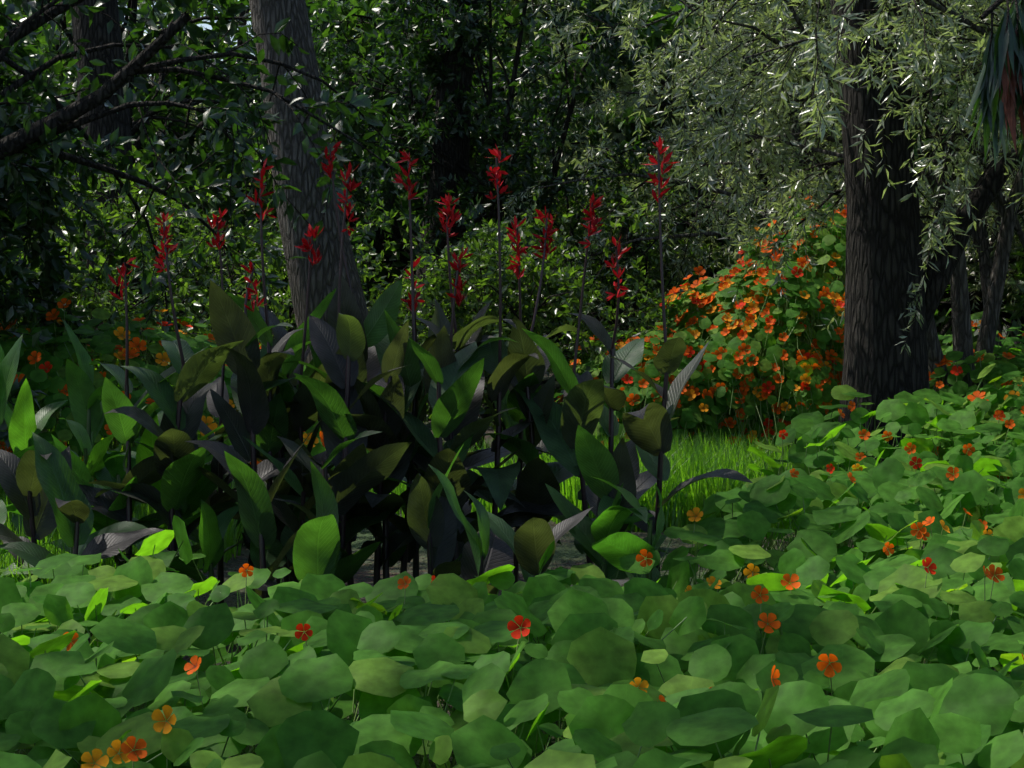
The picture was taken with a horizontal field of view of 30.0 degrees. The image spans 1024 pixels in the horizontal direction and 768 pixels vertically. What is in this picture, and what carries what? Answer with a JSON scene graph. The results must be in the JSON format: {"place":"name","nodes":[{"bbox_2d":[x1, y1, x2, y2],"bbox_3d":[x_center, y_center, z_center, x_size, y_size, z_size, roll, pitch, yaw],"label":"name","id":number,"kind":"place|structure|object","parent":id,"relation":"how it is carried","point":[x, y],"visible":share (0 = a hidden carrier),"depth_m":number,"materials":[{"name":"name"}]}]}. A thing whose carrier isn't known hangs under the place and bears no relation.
{"place":"outdoors","nodes":[
{"label":"outdoors","id":0,"kind":"place"},
{"bbox_2d":[12,291,1010,767],"bbox_3d":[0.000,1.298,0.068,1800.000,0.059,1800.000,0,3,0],"label":"ground","id":1,"kind":"structure","parent":0,"point":[568,555],"depth_m":8.84,"materials":[{"name":"soil"}]},
{"bbox_2d":[0,0,65,207],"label":"tree","id":2,"kind":"object","parent":1,"relation":"on","point":[42,46],"visible":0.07,"depth_m":23.69,"materials":[{"name":"green plant"}]},
{"bbox_2d":[2,13,66,90],"bbox_3d":[-8.885,-3.220,28.128,5.268,7.334,6.521,2,4,39],"label":"tree","id":3,"kind":"object","parent":1,"relation":"on","point":[53,49],"depth_m":28.16,"materials":[{"name":"green plant"}]},
{"bbox_2d":[0,0,147,448],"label":"tree","id":4,"kind":"object","parent":1,"relation":"on","point":[48,287],"visible":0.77,"depth_m":9.91,"materials":[{"name":"green plant"}]},
{"bbox_2d":[1,0,192,331],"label":"tree","id":5,"kind":"object","parent":1,"relation":"on","point":[54,54],"visible":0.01,"depth_m":27.49,"materials":[{"name":"green plant"}]},
{"bbox_2d":[71,0,142,323],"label":"tree","id":6,"kind":"object","parent":1,"relation":"on","point":[95,33],"visible":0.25,"depth_m":14.85,"materials":[{"name":"brown plant"}]},
{"bbox_2d":[3,141,211,316],"bbox_3d":[-4.396,-1.040,18.299,2.596,2.960,4.050,1,3,11],"label":"bright shrub","id":7,"kind":"object","parent":1,"relation":"on","point":[19,255],"visible":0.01,"depth_m":18.48,"materials":[{"name":"green plant"}]},
{"bbox_2d":[59,0,174,187],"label":"tree","id":8,"kind":"object","parent":1,"relation":"on","point":[172,8],"depth_m":32.98,"materials":[{"name":"green plant"}]},
{"bbox_2d":[0,138,262,444],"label":"bright shrub","id":9,"kind":"object","parent":1,"relation":"on","point":[88,303],"visible":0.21,"depth_m":12.16,"materials":[{"name":"green plant"}]},
{"bbox_2d":[48,2,250,210],"bbox_3d":[-8.177,-5.087,38.705,6.874,8.752,5.200,0,3,0],"label":"tree","id":10,"kind":"object","parent":1,"relation":"on","point":[159,24],"depth_m":36.98,"materials":[{"name":"green plant"}]},
{"bbox_2d":[0,0,406,390],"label":"tree","id":11,"kind":"object","parent":1,"relation":"on","point":[62,118],"visible":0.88,"depth_m":9.39,"materials":[{"name":"green plant"}]},
{"bbox_2d":[1,0,421,311],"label":"tree","id":12,"kind":"object","parent":1,"relation":"on","point":[179,127],"visible":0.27,"depth_m":20.96,"materials":[{"name":"green plant"}]},
{"bbox_2d":[82,174,411,359],"bbox_3d":[-2.479,-0.341,15.738,3.345,2.808,3.143,0,3,0],"label":"bright shrub","id":13,"kind":"object","parent":1,"relation":"on","point":[202,279],"visible":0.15,"depth_m":15.46,"materials":[{"name":"green plant"}]},
{"bbox_2d":[44,0,465,329],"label":"tree","id":14,"kind":"object","parent":1,"relation":"on","point":[239,43],"visible":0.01,"depth_m":26.53,"materials":[{"name":"green plant"}]},
{"bbox_2d":[144,0,403,317],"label":"tree","id":15,"kind":"object","parent":1,"relation":"on","point":[199,14],"visible":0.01,"depth_m":32.99,"materials":[{"name":"green plant"}]},
{"bbox_2d":[249,0,381,413],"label":"tree","id":16,"kind":"object","parent":1,"relation":"on","point":[303,174],"visible":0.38,"depth_m":12.78,"materials":[{"name":"grey plant"}]},
{"bbox_2d":[0,136,751,662],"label":"canna clump","id":17,"kind":"object","parent":1,"relation":"on","point":[298,510],"visible":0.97,"depth_m":7.02,"materials":[{"name":"green plant"}]},
{"bbox_2d":[146,0,675,339],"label":"tree","id":18,"kind":"object","parent":1,"relation":"on","point":[402,254],"visible":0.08,"depth_m":22.10,"materials":[{"name":"green plant"}]},
{"bbox_2d":[408,0,477,419],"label":"tree","id":19,"kind":"object","parent":1,"relation":"on","point":[437,172],"visible":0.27,"depth_m":18.27,"materials":[{"name":"brown plant"}]},
{"bbox_2d":[0,426,918,637],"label":"grass tufts","id":20,"kind":"object","parent":1,"relation":"on","point":[698,460],"visible":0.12,"depth_m":10.07,"materials":[{"name":"green plant"}]},
{"bbox_2d":[257,0,692,416],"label":"tree","id":21,"kind":"object","parent":1,"relation":"on","point":[554,96],"visible":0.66,"depth_m":18.00,"materials":[{"name":"green plant"}]},
{"bbox_2d":[217,0,757,314],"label":"tree","id":22,"kind":"object","parent":1,"relation":"on","point":[373,7],"visible":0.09,"depth_m":22.11,"materials":[{"name":"green plant"}]},
{"bbox_2d":[0,189,1023,767],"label":"nasturtium","id":23,"kind":"object","parent":1,"relation":"on","point":[950,705],"depth_m":5.14,"materials":[{"name":"green plant"}]},
{"bbox_2d":[349,184,696,455],"bbox_3d":[-0.008,-0.444,14.722,2.844,2.172,2.605,2,4,34],"label":"bright shrub","id":24,"kind":"object","parent":1,"relation":"on","point":[557,302],"visible":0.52,"depth_m":14.46,"materials":[{"name":"green plant"}]},
{"bbox_2d":[361,6,689,345],"bbox_3d":[0.365,-4.870,32.353,6.094,9.961,7.102,-1,3,-14],"label":"tree","id":25,"kind":"object","parent":1,"relation":"on","point":[472,157],"depth_m":32.51,"materials":[{"name":"green plant"}]},
{"bbox_2d":[406,127,724,376],"bbox_3d":[0.775,-1.155,19.178,3.216,2.943,3.019,1,3,22],"label":"bright shrub","id":26,"kind":"object","parent":1,"relation":"on","point":[598,261],"visible":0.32,"depth_m":18.69,"materials":[{"name":"green plant"}]},
{"bbox_2d":[369,0,817,346],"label":"tree","id":27,"kind":"object","parent":1,"relation":"on","point":[513,5],"visible":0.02,"depth_m":22.86,"materials":[{"name":"green plant"}]},
{"bbox_2d":[412,0,839,380],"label":"tree","id":28,"kind":"object","parent":1,"relation":"on","point":[668,119],"visible":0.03,"depth_m":22.76,"materials":[{"name":"green plant"}]},
{"bbox_2d":[495,0,975,332],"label":"tree","id":29,"kind":"object","parent":1,"relation":"on","point":[564,163],"visible":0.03,"depth_m":21.72,"materials":[{"name":"green plant"}]},
{"bbox_2d":[500,0,1023,318],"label":"olive tree","id":30,"kind":"object","parent":1,"relation":"on","point":[697,234],"visible":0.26,"depth_m":17.68,"materials":[{"name":"green plant"}]},
{"bbox_2d":[533,0,1023,397],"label":"olive tree","id":31,"kind":"object","parent":1,"relation":"on","point":[962,339],"visible":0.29,"depth_m":12.30,"materials":[{"name":"green plant"}]},
{"bbox_2d":[592,0,1023,354],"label":"olive tree","id":32,"kind":"object","parent":1,"relation":"on","point":[952,23],"visible":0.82,"depth_m":9.71,"materials":[{"name":"green plant"}]},
{"bbox_2d":[608,0,1023,344],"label":"tree","id":33,"kind":"object","parent":1,"relation":"on","point":[673,8],"visible":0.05,"depth_m":21.98,"materials":[{"name":"green plant"}]},
{"bbox_2d":[692,0,1023,359],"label":"olive tree","id":34,"kind":"object","parent":1,"relation":"on","point":[979,234],"visible":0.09,"depth_m":17.62,"materials":[{"name":"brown plant"}]},
{"bbox_2d":[824,181,1018,366],"bbox_3d":[6.046,-3.896,25.571,5.815,7.812,7.122,0,3,0],"label":"shrub","id":35,"kind":"object","parent":1,"relation":"on","point":[946,295],"depth_m":26.21,"materials":[{"name":"green plant"}]},
{"bbox_2d":[830,0,1021,508],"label":"tree","id":36,"kind":"object","parent":1,"relation":"on","point":[883,248],"visible":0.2,"depth_m":10.74,"materials":[{"name":"brown plant"}]},
{"bbox_2d":[914,0,1023,345],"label":"tree","id":37,"kind":"object","parent":1,"relation":"on","point":[946,321],"visible":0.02,"depth_m":21.36,"materials":[{"name":"green plant"}]},
{"bbox_2d":[956,9,1023,311],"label":"olive tree","id":38,"kind":"object","parent":1,"relation":"on","point":[978,285],"visible":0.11,"depth_m":18.81,"materials":[{"name":"green plant"}]},
{"bbox_2d":[971,259,1023,347],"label":"shrub","id":39,"kind":"object","parent":1,"relation":"on","point":[1017,342],"depth_m":32.36,"materials":[{"name":"green plant"}]},
{"bbox_2d":[996,244,1023,336],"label":"shrub","id":40,"kind":"object","parent":1,"relation":"on","point":[1017,308],"visible":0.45,"depth_m":17.27,"materials":[{"name":"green plant"}]},
{"bbox_2d":[118,0,989,275],"label":"sky","id":41,"kind":"structure","parent":0,"point":[207,26],"materials":[{"name":"white"}]},
{"bbox_2d":[961,0,1023,185],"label":"hanging fronds","id":42,"kind":"object","parent":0,"point":[998,93],"visible":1,"depth_m":5.83,"materials":[{"name":"green plant"}]}
]}

